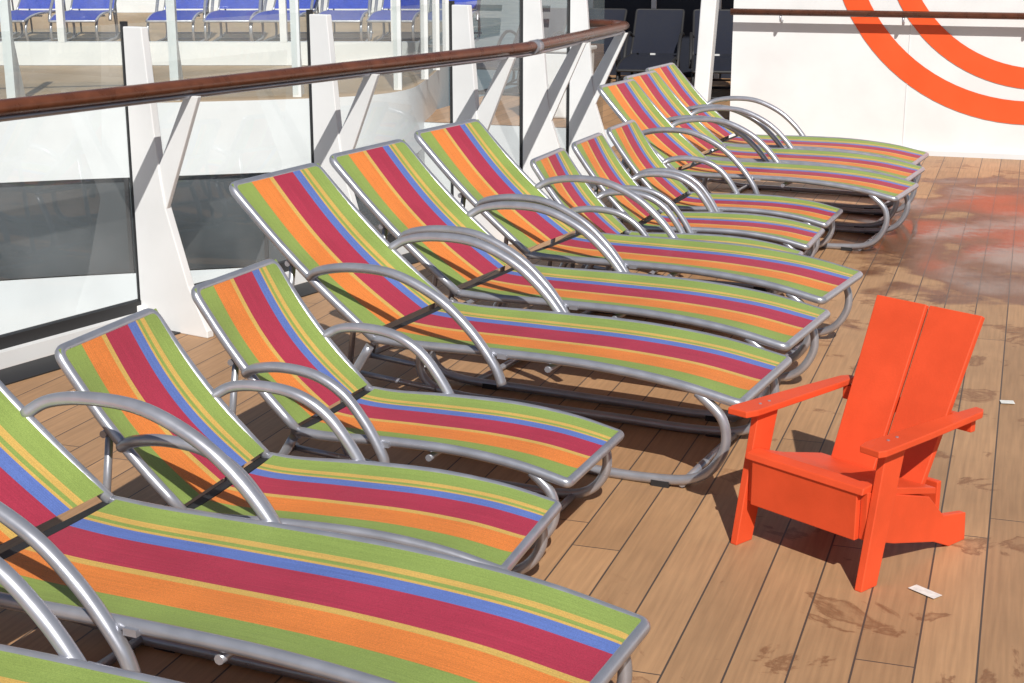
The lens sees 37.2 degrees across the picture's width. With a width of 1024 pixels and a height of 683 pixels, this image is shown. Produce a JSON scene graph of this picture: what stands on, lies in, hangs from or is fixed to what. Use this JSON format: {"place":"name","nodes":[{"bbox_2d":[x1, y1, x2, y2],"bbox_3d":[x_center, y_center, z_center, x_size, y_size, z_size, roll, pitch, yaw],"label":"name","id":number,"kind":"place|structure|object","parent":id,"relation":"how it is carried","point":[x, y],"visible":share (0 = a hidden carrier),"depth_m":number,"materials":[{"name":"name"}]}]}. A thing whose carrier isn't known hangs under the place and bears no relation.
{"place":"outdoors","nodes":[
{"label":"outdoors","id":0,"kind":"place"},
{"bbox_2d":[0,266,246,280],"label":"deck","id":1,"kind":"structure","parent":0,"point":[108,274],"depth_m":19.89,"materials":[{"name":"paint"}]},
{"bbox_2d":[0,0,472,334],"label":"opposite superstructure","id":2,"kind":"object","parent":1,"relation":"on","point":[65,202],"visible":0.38,"depth_m":12.63,"materials":[{"name":"white paint"}]},
{"bbox_2d":[0,0,19,40],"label":"blue sun lounger","id":3,"kind":"object","parent":2,"relation":"on","point":[15,33],"visible":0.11,"depth_m":19.93,"materials":[{"name":"silver metal"}]},
{"bbox_2d":[1,0,70,40],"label":"blue sun lounger","id":4,"kind":"object","parent":2,"relation":"on","point":[21,16],"visible":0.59,"depth_m":19.57,"materials":[{"name":"blue fabric"}]},
{"bbox_2d":[48,0,119,40],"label":"blue sun lounger","id":5,"kind":"object","parent":2,"relation":"on","point":[73,17],"visible":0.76,"depth_m":19.52,"materials":[{"name":"blue fabric"}]},
{"bbox_2d":[145,0,212,40],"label":"blue sun lounger","id":6,"kind":"object","parent":2,"relation":"on","point":[183,16],"visible":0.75,"depth_m":19.16,"materials":[{"name":"blue fabric"}]},
{"bbox_2d":[203,0,265,40],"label":"blue sun lounger","id":7,"kind":"object","parent":2,"relation":"on","point":[220,17],"visible":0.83,"depth_m":19.26,"materials":[{"name":"blue fabric"}]},
{"bbox_2d":[250,0,318,40],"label":"blue sun lounger","id":8,"kind":"object","parent":2,"relation":"on","point":[269,16],"visible":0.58,"depth_m":19.16,"materials":[{"name":"blue fabric"}]},
{"bbox_2d":[318,0,372,40],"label":"blue sun lounger","id":9,"kind":"object","parent":2,"relation":"on","point":[347,16],"visible":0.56,"depth_m":19.51,"materials":[{"name":"blue fabric"}]},
{"bbox_2d":[366,0,419,40],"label":"blue sun lounger","id":10,"kind":"object","parent":2,"relation":"on","point":[382,16],"visible":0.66,"depth_m":19.08,"materials":[{"name":"blue fabric"}]},
{"bbox_2d":[449,0,481,42],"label":"blue sun lounger","id":11,"kind":"object","parent":2,"relation":"on","point":[476,4],"visible":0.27,"depth_m":19.64,"materials":[{"name":"silver metal"}]},
{"bbox_2d":[0,75,1023,682],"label":"wooden deck","id":12,"kind":"structure","parent":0,"point":[778,599],"depth_m":4.74,"materials":[{"name":"brown wood"}]},
{"bbox_2d":[0,557,183,682],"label":"sun lounger","id":13,"kind":"object","parent":12,"relation":"on","point":[69,663],"visible":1,"depth_m":2.87,"materials":[{"name":"fabric"}]},
{"bbox_2d":[55,308,561,573],"bbox_3d":[-0.520,0.337,3.986,1.228,0.686,0.543,5,16,18],"label":"sun lounger","id":14,"kind":"object","parent":12,"relation":"on","point":[141,355],"visible":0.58,"depth_m":4.00,"materials":[{"name":"multicoloured fabric"}]},
{"bbox_2d":[0,0,628,385],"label":"railing posts","id":15,"kind":"object","parent":12,"relation":"on","point":[165,283],"visible":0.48,"depth_m":7.46,"materials":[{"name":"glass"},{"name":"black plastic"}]},
{"bbox_2d":[0,19,629,121],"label":"wooden handrail","id":16,"kind":"object","parent":15,"relation":"attached to","point":[25,107],"visible":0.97,"depth_m":6.79,"materials":[{"name":"brown wood"}]},
{"bbox_2d":[0,380,650,682],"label":"sun lounger","id":17,"kind":"object","parent":12,"relation":"on","point":[269,592],"visible":0.97,"depth_m":3.20,"materials":[{"name":"multicoloured fabric"}]},
{"bbox_2d":[191,259,623,548],"bbox_3d":[-0.312,0.171,4.604,1.228,0.686,0.543,6,16,22],"label":"sun lounger","id":18,"kind":"object","parent":12,"relation":"on","point":[262,321],"visible":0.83,"depth_m":4.62,"materials":[{"name":"multicoloured fabric"}]},
{"bbox_2d":[229,163,791,487],"bbox_3d":[-0.023,-0.097,5.263,1.897,0.864,0.640,7,17,25],"label":"sun lounger","id":19,"kind":"object","parent":12,"relation":"on","point":[345,258],"visible":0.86,"depth_m":5.29,"materials":[{"name":"multicoloured fabric"}]},
{"bbox_2d":[424,122,613,192],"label":"deck edge fascia","id":20,"kind":"structure","parent":12,"relation":"attached to","point":[507,137],"depth_m":14.05,"materials":[{"name":"white paint"}]},
{"bbox_2d":[476,8,566,95],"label":"navy sun lounger","id":21,"kind":"object","parent":12,"relation":"on","point":[555,21],"visible":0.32,"depth_m":17.77,"materials":[{"name":"black plastic"}]},
{"bbox_2d":[329,139,829,421],"bbox_3d":[0.243,-0.273,5.918,1.897,0.864,0.640,7,17,26],"label":"sun lounger","id":22,"kind":"object","parent":12,"relation":"on","point":[398,188],"visible":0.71,"depth_m":5.92,"materials":[{"name":"multicoloured fabric"}]},
{"bbox_2d":[564,8,626,80],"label":"navy sun lounger","id":23,"kind":"object","parent":12,"relation":"on","point":[620,14],"visible":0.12,"depth_m":17.77,"materials":[{"name":"black plastic"}]},
{"bbox_2d":[414,119,862,362],"bbox_3d":[0.526,-0.457,6.606,1.897,0.864,0.640,8,17,27],"label":"sun lounger","id":24,"kind":"object","parent":12,"relation":"on","point":[474,162],"visible":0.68,"depth_m":6.63,"materials":[{"name":"multicoloured fabric"}]},
{"bbox_2d":[615,9,684,81],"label":"navy sun lounger","id":25,"kind":"object","parent":12,"relation":"on","point":[657,30],"visible":0.75,"depth_m":17.50,"materials":[{"name":"black plastic"}]},
{"bbox_2d":[588,0,733,78],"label":"dark deckhouse","id":26,"kind":"object","parent":12,"relation":"on","point":[689,7],"visible":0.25,"depth_m":18.64,"materials":[{"name":"black paint"}]},
{"bbox_2d":[530,148,803,294],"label":"sun lounger","id":27,"kind":"object","parent":12,"relation":"on","point":[585,202],"visible":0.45,"depth_m":7.32,"materials":[{"name":"multicoloured fabric"}]},
{"bbox_2d":[571,133,824,291],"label":"sun lounger","id":28,"kind":"object","parent":12,"relation":"on","point":[595,154],"visible":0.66,"depth_m":7.76,"materials":[{"name":"multicoloured fabric"}]},
{"bbox_2d":[694,0,718,101],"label":"slanted support column","id":29,"kind":"structure","parent":12,"relation":"on","point":[708,20],"depth_m":12.41,"materials":[{"name":"white paint"}]},
{"bbox_2d":[689,9,732,98],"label":"navy sun lounger","id":30,"kind":"object","parent":12,"relation":"on","point":[723,45],"visible":0.43,"depth_m":17.34,"materials":[{"name":"black plastic"}]},
{"bbox_2d":[606,119,842,255],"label":"sun lounger","id":31,"kind":"object","parent":12,"relation":"on","point":[634,147],"visible":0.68,"depth_m":8.35,"materials":[{"name":"multicoloured fabric"}]},
{"bbox_2d":[597,79,918,250],"bbox_3d":[1.415,-1.049,8.854,1.798,0.844,0.622,7,17,26],"label":"sun lounger","id":32,"kind":"object","parent":12,"relation":"on","point":[627,99],"visible":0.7,"depth_m":8.87,"materials":[{"name":"multicoloured fabric"}]},
{"bbox_2d":[623,70,924,227],"bbox_3d":[1.613,-1.208,9.446,1.798,0.844,0.622,7,17,25],"label":"sun lounger","id":33,"kind":"object","parent":12,"relation":"on","point":[664,98],"visible":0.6,"depth_m":9.52,"materials":[{"name":"multicoloured fabric"}]},
{"bbox_2d":[645,63,928,208],"bbox_3d":[1.805,-1.370,10.050,1.798,0.844,0.622,7,16,24],"label":"sun lounger","id":34,"kind":"object","parent":12,"relation":"on","point":[683,89],"visible":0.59,"depth_m":10.18,"materials":[{"name":"multicoloured fabric"}]},
{"bbox_2d":[728,295,984,591],"bbox_3d":[1.002,0.260,4.329,0.589,0.658,0.528,-13,20,-40],"label":"orange adirondack chair","id":35,"kind":"object","parent":12,"relation":"on","point":[875,469],"visible":1,"depth_m":4.32,"materials":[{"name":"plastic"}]},
{"bbox_2d":[729,0,1023,153],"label":"white end wall","id":36,"kind":"structure","parent":12,"relation":"on","point":[825,76],"depth_m":12.12,"materials":[{"name":"paint"}]},
{"bbox_2d":[730,8,1023,23],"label":"wall handrail","id":37,"kind":"object","parent":36,"relation":"attached to","point":[780,13],"depth_m":11.82,"materials":[{"name":"brown wood"}]},
{"bbox_2d":[902,22,910,145],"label":"panel seams","id":38,"kind":"object","parent":36,"relation":"attached to","point":[906,87],"depth_m":12.05,"materials":[{"name":"white paint"}]},
{"bbox_2d":[843,0,1023,124],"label":"painted ring","id":39,"kind":"object","parent":36,"relation":"attached to","point":[894,56],"visible":0.94,"depth_m":11.96,"materials":[{"name":"orange paint"}]},
{"bbox_2d":[898,0,1023,88],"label":"painted ring","id":40,"kind":"object","parent":36,"relation":"attached to","point":[937,36],"visible":0.93,"depth_m":11.83,"materials":[{"name":"orange paint"}]},
{"bbox_2d":[920,150,1023,159],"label":"skirting","id":41,"kind":"object","parent":36,"relation":"attached to","point":[977,155],"depth_m":11.96,"materials":[{"name":"white paint"}]},
{"bbox_2d":[909,585,941,598],"bbox_3d":[1.103,0.668,4.059,0.035,0.001,0.085,-11,18,-35],"label":"paper label","id":42,"kind":"object","parent":12,"relation":"on","point":[925,591],"visible":1,"depth_m":4.06,"materials":[{"name":"white paper"}]},
{"bbox_2d":[1000,400,1014,403],"bbox_3d":[1.859,0.227,5.705,0.050,0.001,0.040,2,15,8],"label":"paper label","id":43,"kind":"object","parent":12,"relation":"on","point":[1007,401],"visible":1,"depth_m":5.71,"materials":[{"name":"white paper"}]},
{"bbox_2d":[546,45,596,118],"bbox_3d":[0.438,-2.515,14.680,0.640,0.660,0.540,5,16,18],"label":"white deck locker","id":44,"kind":"object","parent":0,"point":[555,59],"visible":0.2,"depth_m":14.41,"materials":[{"name":"paint"}]}
]}

